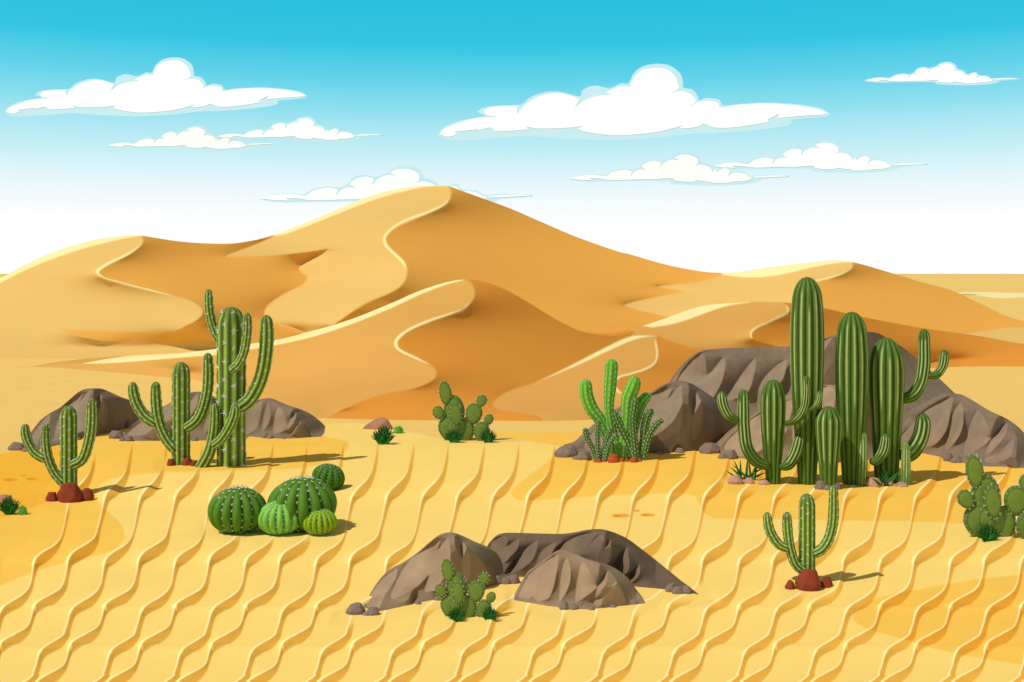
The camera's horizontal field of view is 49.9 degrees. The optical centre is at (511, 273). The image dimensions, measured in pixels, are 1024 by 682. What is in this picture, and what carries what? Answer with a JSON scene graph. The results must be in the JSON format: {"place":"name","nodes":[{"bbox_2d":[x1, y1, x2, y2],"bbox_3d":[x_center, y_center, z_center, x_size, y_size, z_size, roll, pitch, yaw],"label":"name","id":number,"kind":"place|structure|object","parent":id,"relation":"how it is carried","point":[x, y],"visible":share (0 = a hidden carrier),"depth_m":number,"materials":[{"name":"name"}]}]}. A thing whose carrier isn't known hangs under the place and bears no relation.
{"place":"outdoors","nodes":[
{"label":"outdoors","id":0,"kind":"place"},
{"bbox_2d":[5,57,306,115],"bbox_3d":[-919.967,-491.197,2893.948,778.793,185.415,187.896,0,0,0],"label":"cloud","id":1,"kind":"structure","parent":0,"point":[171,86],"depth_m":2849.58,"materials":[{"name":"white"}]},
{"bbox_2d":[106,125,274,150],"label":"cloud","id":2,"kind":"structure","parent":0,"point":[198,137],"depth_m":3223.36,"materials":[{"name":"white"}]},
{"bbox_2d":[217,116,383,141],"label":"cloud","id":3,"kind":"structure","parent":0,"point":[307,128],"depth_m":3626.07,"materials":[{"name":"white"}]},
{"bbox_2d":[260,165,532,202],"bbox_3d":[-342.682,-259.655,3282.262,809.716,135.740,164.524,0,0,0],"label":"cloud","id":4,"kind":"structure","parent":0,"point":[357,188],"depth_m":3250.13,"materials":[{"name":"white"}]},
{"bbox_2d":[0,274,1023,681],"bbox_3d":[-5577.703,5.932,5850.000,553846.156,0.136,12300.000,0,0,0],"label":"desert ground","id":5,"kind":"structure","parent":0,"point":[138,568],"depth_m":22.52,"materials":[{"name":"yellow sand"}]},
{"bbox_2d":[0,494,11,504],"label":"stone","id":6,"kind":"object","parent":5,"relation":"on","point":[3,496],"visible":0.32,"depth_m":28.43,"materials":[{"name":"brown stone"}]},
{"bbox_2d":[0,495,21,514],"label":"grass tuft","id":7,"kind":"object","parent":5,"relation":"on","point":[8,507],"visible":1,"depth_m":27.34,"materials":[{"name":"green plant"}]},
{"bbox_2d":[8,442,24,450],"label":"stone","id":8,"kind":"object","parent":5,"relation":"on","point":[16,446],"visible":0.84,"depth_m":37.30,"materials":[{"name":"stone"}]},
{"bbox_2d":[17,505,27,514],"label":"bush","id":9,"kind":"object","parent":5,"relation":"on","point":[23,510],"visible":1,"depth_m":27.35,"materials":[{"name":"green plant"}]},
{"bbox_2d":[46,492,57,501],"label":"stone","id":10,"kind":"object","parent":5,"relation":"on","point":[51,496],"visible":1,"depth_m":28.95,"materials":[{"name":"red stone"}]},
{"bbox_2d":[20,398,96,488],"bbox_3d":[-12.252,4.715,29.892,2.079,2.704,0.548,0,0,0],"label":"saguaro cactus","id":11,"kind":"object","parent":5,"relation":"on","point":[71,462],"visible":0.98,"depth_m":29.71,"materials":[{"name":"green plant"}]},
{"bbox_2d":[56,483,82,502],"bbox_3d":[-11.638,5.787,28.998,0.672,0.573,0.507,0,0,0],"label":"stone","id":12,"kind":"object","parent":5,"relation":"on","point":[69,492],"visible":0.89,"depth_m":28.82,"materials":[{"name":"red stone"}]},
{"bbox_2d":[82,488,93,500],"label":"stone","id":13,"kind":"object","parent":5,"relation":"on","point":[88,494],"visible":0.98,"depth_m":29.02,"materials":[{"name":"red stone"}]},
{"bbox_2d":[31,388,149,448],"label":"boulder","id":14,"kind":"object","parent":5,"relation":"on","point":[115,412],"visible":0.59,"depth_m":41.14,"materials":[{"name":"brown stone"}]},
{"bbox_2d":[109,430,122,438],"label":"stone","id":15,"kind":"object","parent":5,"relation":"on","point":[113,434],"visible":0.84,"depth_m":39.92,"materials":[{"name":"brown stone"}]},
{"bbox_2d":[125,435,132,440],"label":"stone","id":16,"kind":"object","parent":5,"relation":"on","point":[129,438],"visible":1,"depth_m":39.30,"materials":[{"name":"stone"}]},
{"bbox_2d":[126,421,132,427],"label":"stone","id":17,"kind":"object","parent":5,"relation":"on","point":[129,424],"visible":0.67,"depth_m":42.66,"materials":[{"name":"stone"}]},
{"bbox_2d":[167,459,174,465],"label":"stone","id":18,"kind":"object","parent":5,"relation":"on","point":[170,462],"visible":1,"depth_m":34.31,"materials":[{"name":"red stone"}]},
{"bbox_2d":[128,353,214,464],"bbox_3d":[-10.686,4.285,34.655,2.728,3.599,0.685,0,0,0],"label":"saguaro cactus","id":19,"kind":"object","parent":5,"relation":"on","point":[176,444],"visible":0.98,"depth_m":34.43,"materials":[{"name":"green plant"}]},
{"bbox_2d":[122,392,248,440],"bbox_3d":[-11.948,5.347,41.662,4.620,2.007,4.525,0,0,0],"label":"boulder","id":20,"kind":"object","parent":5,"relation":"on","point":[139,430],"visible":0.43,"depth_m":39.77,"materials":[{"name":"stone"}]},
{"bbox_2d":[182,457,191,465],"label":"stone","id":21,"kind":"object","parent":5,"relation":"on","point":[186,461],"visible":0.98,"depth_m":34.36,"materials":[{"name":"red stone"}]},
{"bbox_2d":[195,403,239,467],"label":"saguaro cactus","id":22,"kind":"object","parent":5,"relation":"on","point":[216,438],"visible":0.99,"depth_m":33.99,"materials":[{"name":"green plant"}]},
{"bbox_2d":[207,485,266,533],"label":"barrel cactus","id":23,"kind":"object","parent":5,"relation":"on","point":[233,510],"visible":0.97,"depth_m":25.17,"materials":[{"name":"green plant"}]},
{"bbox_2d":[204,289,274,466],"bbox_3d":[-8.556,3.318,34.441,2.271,5.645,1.009,0,0,22],"label":"saguaro cactus","id":24,"kind":"object","parent":5,"relation":"on","point":[230,329],"visible":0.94,"depth_m":34.18,"materials":[{"name":"green plant"}]},
{"bbox_2d":[258,500,298,534],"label":"barrel cactus","id":25,"kind":"object","parent":5,"relation":"on","point":[274,518],"visible":0.82,"depth_m":25.07,"materials":[{"name":"green plant"}]},
{"bbox_2d":[246,398,324,438],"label":"boulder","id":26,"kind":"object","parent":5,"relation":"on","point":[271,416],"visible":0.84,"depth_m":40.62,"materials":[{"name":"brown stone"}]},
{"bbox_2d":[267,475,336,531],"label":"barrel cactus","id":27,"kind":"object","parent":5,"relation":"on","point":[301,497],"visible":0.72,"depth_m":25.38,"materials":[{"name":"green plant"}]},
{"bbox_2d":[302,508,336,535],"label":"barrel cactus","id":28,"kind":"object","parent":5,"relation":"on","point":[323,521],"visible":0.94,"depth_m":25.11,"materials":[{"name":"green plant"}]},
{"bbox_2d":[312,463,344,489],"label":"barrel cactus","id":29,"kind":"object","parent":5,"relation":"on","point":[332,475],"visible":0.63,"depth_m":30.29,"materials":[{"name":"green plant"}]},
{"bbox_2d":[346,602,365,614],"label":"stone","id":30,"kind":"object","parent":5,"relation":"on","point":[357,608],"visible":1,"depth_m":19.36,"materials":[{"name":"stone"}]},
{"bbox_2d":[367,607,378,615],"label":"stone","id":31,"kind":"object","parent":5,"relation":"on","point":[373,611],"visible":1,"depth_m":19.32,"materials":[{"name":"brown stone"}]},
{"bbox_2d":[363,417,391,429],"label":"rock","id":32,"kind":"object","parent":5,"relation":"on","point":[376,424],"visible":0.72,"depth_m":42.41,"materials":[{"name":"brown stone"}]},
{"bbox_2d":[372,425,394,444],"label":"grass tuft","id":33,"kind":"object","parent":5,"relation":"on","point":[382,436],"visible":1,"depth_m":38.55,"materials":[{"name":"green plant"}]},
{"bbox_2d":[393,425,403,433],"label":"bush","id":34,"kind":"object","parent":5,"relation":"on","point":[398,429],"visible":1,"depth_m":41.27,"materials":[{"name":"green plant"}]},
{"bbox_2d":[363,532,508,610],"bbox_3d":[-1.474,5.632,21.635,4.214,1.435,2.141,0,0,-39],"label":"boulder","id":35,"kind":"object","parent":5,"relation":"on","point":[417,576],"visible":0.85,"depth_m":20.69,"materials":[{"name":"brown stone"}]},
{"bbox_2d":[446,428,463,442],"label":"grass tuft","id":36,"kind":"object","parent":5,"relation":"on","point":[454,437],"visible":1,"depth_m":38.96,"materials":[{"name":"green plant"}]},
{"bbox_2d":[447,605,465,621],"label":"grass tuft","id":37,"kind":"object","parent":5,"relation":"on","point":[456,615],"visible":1,"depth_m":18.95,"materials":[{"name":"green plant"}]},
{"bbox_2d":[432,380,493,440],"bbox_3d":[-1.750,4.984,39.502,2.275,2.308,0.414,0,0,0],"label":"prickly pear","id":38,"kind":"object","parent":5,"relation":"on","point":[451,414],"visible":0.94,"depth_m":39.44,"materials":[{"name":"green plant"}]},
{"bbox_2d":[434,558,495,617],"bbox_3d":[-0.819,5.508,19.159,1.107,1.124,0.200,0,0,0],"label":"prickly pear","id":39,"kind":"object","parent":5,"relation":"on","point":[453,592],"visible":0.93,"depth_m":19.13,"materials":[{"name":"green plant"}]},
{"bbox_2d":[479,427,495,442],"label":"grass tuft","id":40,"kind":"object","parent":5,"relation":"on","point":[488,437],"visible":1,"depth_m":38.97,"materials":[{"name":"green plant"}]},
{"bbox_2d":[481,605,498,619],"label":"grass tuft","id":41,"kind":"object","parent":5,"relation":"on","point":[489,613],"visible":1,"depth_m":18.94,"materials":[{"name":"green plant"}]},
{"bbox_2d":[495,575,501,584],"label":"stone","id":42,"kind":"object","parent":5,"relation":"on","point":[498,579],"visible":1,"depth_m":21.25,"materials":[{"name":"stone"}]},
{"bbox_2d":[501,578,510,583],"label":"stone","id":43,"kind":"object","parent":5,"relation":"on","point":[506,580],"visible":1,"depth_m":21.25,"materials":[{"name":"stone"}]},
{"bbox_2d":[509,575,519,583],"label":"stone","id":44,"kind":"object","parent":5,"relation":"on","point":[514,579],"visible":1,"depth_m":21.30,"materials":[{"name":"brown stone"}]},
{"bbox_2d":[559,601,567,609],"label":"stone","id":45,"kind":"object","parent":5,"relation":"on","point":[563,605],"visible":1,"depth_m":19.64,"materials":[{"name":"stone"}]},
{"bbox_2d":[554,445,577,457],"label":"stone","id":46,"kind":"object","parent":5,"relation":"on","point":[566,451],"visible":0.77,"depth_m":35.84,"materials":[{"name":"grey stone"}]},
{"bbox_2d":[568,603,578,609],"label":"stone","id":47,"kind":"object","parent":5,"relation":"on","point":[573,607],"visible":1,"depth_m":19.65,"materials":[{"name":"stone"}]},
{"bbox_2d":[575,602,583,606],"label":"stone","id":48,"kind":"object","parent":5,"relation":"on","point":[579,604],"visible":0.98,"depth_m":19.74,"materials":[{"name":"stone"}]},
{"bbox_2d":[514,550,645,608],"bbox_3d":[1.239,5.751,20.724,2.394,1.197,2.115,0,0,0],"label":"boulder","id":49,"kind":"object","parent":5,"relation":"on","point":[555,578],"visible":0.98,"depth_m":20.07,"materials":[{"name":"brown stone"}]},
{"bbox_2d":[577,451,591,460],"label":"stone","id":50,"kind":"object","parent":5,"relation":"on","point":[584,455],"visible":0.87,"depth_m":35.24,"materials":[{"name":"grey stone"}]},
{"bbox_2d":[487,529,698,594],"bbox_3d":[1.450,5.700,22.140,4.074,1.299,3.178,0,0,0],"label":"boulder","id":51,"kind":"object","parent":5,"relation":"on","point":[521,554],"visible":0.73,"depth_m":21.83,"materials":[{"name":"stone"}]},
{"bbox_2d":[582,420,617,460],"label":"finger cactus","id":52,"kind":"object","parent":5,"relation":"on","point":[597,452],"visible":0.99,"depth_m":35.03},
{"bbox_2d":[608,454,618,462],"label":"stone","id":53,"kind":"object","parent":5,"relation":"on","point":[613,458],"visible":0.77,"depth_m":34.68,"materials":[{"name":"orange stone"}]},
{"bbox_2d":[579,359,650,460],"bbox_3d":[3.363,4.422,35.560,2.377,3.332,0.809,0,0,0],"label":"finger cactus","id":54,"kind":"object","parent":5,"relation":"on","point":[595,413],"visible":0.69,"depth_m":35.47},
{"bbox_2d":[630,457,637,462],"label":"stone","id":55,"kind":"object","parent":5,"relation":"on","point":[633,459],"visible":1,"depth_m":34.84,"materials":[{"name":"orange stone"}]},
{"bbox_2d":[611,397,663,460],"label":"finger cactus","id":56,"kind":"object","parent":5,"relation":"on","point":[641,450],"visible":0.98,"depth_m":35.17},
{"bbox_2d":[564,381,736,458],"bbox_3d":[5.132,5.017,39.585,9.130,2.665,5.368,0,0,-25],"label":"boulder","id":57,"kind":"object","parent":5,"relation":"on","point":[690,414],"visible":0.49,"depth_m":37.27,"materials":[{"name":"brown stone"}]},
{"bbox_2d":[665,583,674,591],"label":"stone","id":58,"kind":"object","parent":5,"relation":"on","point":[670,587],"visible":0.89,"depth_m":20.74,"materials":[{"name":"stone"}]},
{"bbox_2d":[672,586,682,593],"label":"stone","id":59,"kind":"object","parent":5,"relation":"on","point":[677,589],"visible":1,"depth_m":20.59,"materials":[{"name":"stone"}]},
{"bbox_2d":[675,448,684,452],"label":"stone","id":60,"kind":"object","parent":5,"relation":"on","point":[679,450],"visible":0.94,"depth_m":36.70,"materials":[{"name":"grey stone"}]},
{"bbox_2d":[682,585,691,593],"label":"stone","id":61,"kind":"object","parent":5,"relation":"on","point":[686,589],"visible":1,"depth_m":20.61,"materials":[{"name":"stone"}]},
{"bbox_2d":[699,443,719,453],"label":"stone","id":62,"kind":"object","parent":5,"relation":"on","point":[709,448],"visible":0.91,"depth_m":36.56,"materials":[{"name":"grey stone"}]},
{"bbox_2d":[718,453,726,458],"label":"stone","id":63,"kind":"object","parent":5,"relation":"on","point":[722,456],"visible":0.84,"depth_m":35.48,"materials":[{"name":"grey stone"}]},
{"bbox_2d":[724,449,737,458],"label":"stone","id":64,"kind":"object","parent":5,"relation":"on","point":[731,454],"visible":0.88,"depth_m":35.53,"materials":[{"name":"grey stone"}]},
{"bbox_2d":[727,475,743,484],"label":"stone","id":65,"kind":"object","parent":5,"relation":"on","point":[735,479],"visible":1,"depth_m":31.28,"materials":[{"name":"stone"}]},
{"bbox_2d":[727,460,763,479],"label":"agave","id":66,"kind":"object","parent":5,"relation":"on","point":[739,472],"visible":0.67,"depth_m":31.94,"materials":[{"name":"green plant"}]},
{"bbox_2d":[744,477,753,483],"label":"stone","id":67,"kind":"object","parent":5,"relation":"on","point":[748,480],"visible":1,"depth_m":31.37,"materials":[{"name":"stone"}]},
{"bbox_2d":[758,479,769,484],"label":"stone","id":68,"kind":"object","parent":5,"relation":"on","point":[763,482],"visible":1,"depth_m":31.22,"materials":[{"name":"stone"}]},
{"bbox_2d":[717,375,822,484],"bbox_3d":[7.300,4.467,31.336,2.906,3.236,1.020,0,0,10],"label":"ribbed cactus","id":69,"kind":"object","parent":5,"relation":"on","point":[774,423],"visible":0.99,"depth_m":31.17,"materials":[{"name":"green plant"}]},
{"bbox_2d":[785,580,795,589],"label":"stone","id":70,"kind":"object","parent":5,"relation":"on","point":[790,585],"visible":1,"depth_m":20.90,"materials":[{"name":"red stone"}]},
{"bbox_2d":[715,385,872,462],"bbox_3d":[9.829,4.996,37.394,5.840,2.708,5.096,0,0,0],"label":"boulder","id":71,"kind":"object","parent":5,"relation":"on","point":[728,440],"visible":0.23,"depth_m":36.05,"materials":[{"name":"brown stone"}]},
{"bbox_2d":[763,486,838,573],"bbox_3d":[5.579,5.073,21.355,1.489,1.951,0.388,0,0,0],"label":"saguaro cactus","id":72,"kind":"object","parent":5,"relation":"on","point":[809,554],"visible":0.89,"depth_m":21.22,"materials":[{"name":"green plant"}]},
{"bbox_2d":[790,277,823,484],"bbox_3d":[8.416,3.087,31.447,0.947,5.987,0.952,0,0,0],"label":"ribbed cactus","id":73,"kind":"object","parent":5,"relation":"on","point":[807,336],"visible":0.84,"depth_m":31.12,"materials":[{"name":"green plant"}]},
{"bbox_2d":[795,569,820,591],"bbox_3d":[5.621,5.843,20.921,0.483,0.433,0.360,0,0,0],"label":"stone","id":74,"kind":"object","parent":5,"relation":"on","point":[808,580],"visible":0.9,"depth_m":20.80,"materials":[{"name":"red stone"}]},
{"bbox_2d":[670,332,954,415],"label":"boulder","id":75,"kind":"object","parent":5,"relation":"on","point":[731,373],"visible":0.23,"depth_m":43.48,"materials":[{"name":"brown stone"}]},
{"bbox_2d":[814,480,824,489],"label":"stone","id":76,"kind":"object","parent":5,"relation":"on","point":[819,484],"visible":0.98,"depth_m":30.52,"materials":[{"name":"grey stone"}]},
{"bbox_2d":[821,576,832,587],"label":"stone","id":77,"kind":"object","parent":5,"relation":"on","point":[826,581],"visible":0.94,"depth_m":21.00,"materials":[{"name":"red stone"}]},
{"bbox_2d":[815,406,841,486],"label":"ribbed cactus","id":78,"kind":"object","parent":5,"relation":"on","point":[828,424],"visible":0.99,"depth_m":30.48,"materials":[{"name":"green plant"}]},
{"bbox_2d":[835,482,840,489],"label":"stone","id":79,"kind":"object","parent":5,"relation":"on","point":[837,485],"visible":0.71,"depth_m":30.51,"materials":[{"name":"brown stone"}]},
{"bbox_2d":[835,312,868,485],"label":"ribbed cactus","id":80,"kind":"object","parent":5,"relation":"on","point":[852,369],"visible":0.98,"depth_m":31.12,"materials":[{"name":"green plant"}]},
{"bbox_2d":[865,477,881,486],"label":"stone","id":81,"kind":"object","parent":5,"relation":"on","point":[870,482],"visible":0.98,"depth_m":30.97,"materials":[{"name":"stone"}]},
{"bbox_2d":[867,466,902,485],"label":"agave","id":82,"kind":"object","parent":5,"relation":"on","point":[885,480],"visible":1,"depth_m":30.98,"materials":[{"name":"green plant"}]},
{"bbox_2d":[895,482,908,486],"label":"stone","id":83,"kind":"object","parent":5,"relation":"on","point":[900,484],"visible":1,"depth_m":30.95,"materials":[{"name":"stone"}]},
{"bbox_2d":[869,329,948,484],"bbox_3d":[11.320,3.839,31.634,2.364,4.499,1.114,0,0,0],"label":"ribbed cactus","id":84,"kind":"object","parent":5,"relation":"on","point":[889,398],"visible":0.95,"depth_m":31.41,"materials":[{"name":"green plant"}]},
{"bbox_2d":[943,452,952,461],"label":"stone","id":85,"kind":"object","parent":5,"relation":"on","point":[948,457],"visible":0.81,"depth_m":35.08,"materials":[{"name":"grey stone"}]},
{"bbox_2d":[950,456,961,462],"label":"stone","id":86,"kind":"object","parent":5,"relation":"on","point":[956,459],"visible":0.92,"depth_m":34.73,"materials":[{"name":"grey stone"}]},
{"bbox_2d":[901,393,1023,467],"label":"boulder","id":87,"kind":"object","parent":5,"relation":"on","point":[961,425],"visible":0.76,"depth_m":35.86,"materials":[{"name":"brown stone"}]},
{"bbox_2d":[961,454,968,462],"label":"stone","id":88,"kind":"object","parent":5,"relation":"on","point":[964,458],"visible":0.56,"depth_m":34.70,"materials":[{"name":"grey stone"}]},
{"bbox_2d":[975,521,1001,541],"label":"grass tuft","id":89,"kind":"object","parent":5,"relation":"on","point":[986,534],"visible":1,"depth_m":24.51,"materials":[{"name":"green plant"}]},
{"bbox_2d":[956,454,1023,538],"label":"prickly pear","id":90,"kind":"object","parent":5,"relation":"on","point":[980,501],"visible":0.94,"depth_m":24.86,"materials":[{"name":"green plant"}]},
{"bbox_2d":[958,292,1023,297],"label":"sand ridge","id":91,"kind":"structure","parent":5,"relation":"on","point":[1001,295],"depth_m":298.33,"materials":[{"name":"beige sand"}]},
{"bbox_2d":[0,185,1023,357],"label":"dunes","id":92,"kind":"structure","parent":0,"point":[128,295],"depth_m":87.51,"materials":[{"name":"orange sand"}]},
{"bbox_2d":[0,0,1023,273],"label":"sky","id":93,"kind":"structure","parent":0,"point":[404,71],"materials":[{"name":"blue"}]},
{"bbox_2d":[20,279,1023,420],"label":"dunes","id":94,"kind":"structure","parent":0,"point":[510,356],"depth_m":54.44,"materials":[{"name":"orange sand"}]},
{"bbox_2d":[439,64,829,139],"bbox_3d":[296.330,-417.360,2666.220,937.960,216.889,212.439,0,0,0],"label":"cloud","id":95,"kind":"structure","parent":0,"point":[653,101],"depth_m":2618.92,"materials":[{"name":"white"}]},
{"bbox_2d":[569,152,789,185],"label":"cloud","id":96,"kind":"structure","parent":0,"point":[686,168],"depth_m":3069.48,"materials":[{"name":"white"}]},
{"bbox_2d":[713,140,927,172],"bbox_3d":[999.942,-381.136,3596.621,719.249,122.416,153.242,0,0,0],"label":"cloud","id":97,"kind":"structure","parent":0,"point":[829,156],"depth_m":3552.46,"materials":[{"name":"white"}]},
{"bbox_2d":[866,62,1018,84],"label":"cloud","id":98,"kind":"structure","parent":0,"point":[946,73],"depth_m":3301.95,"materials":[{"name":"white"}]}
]}

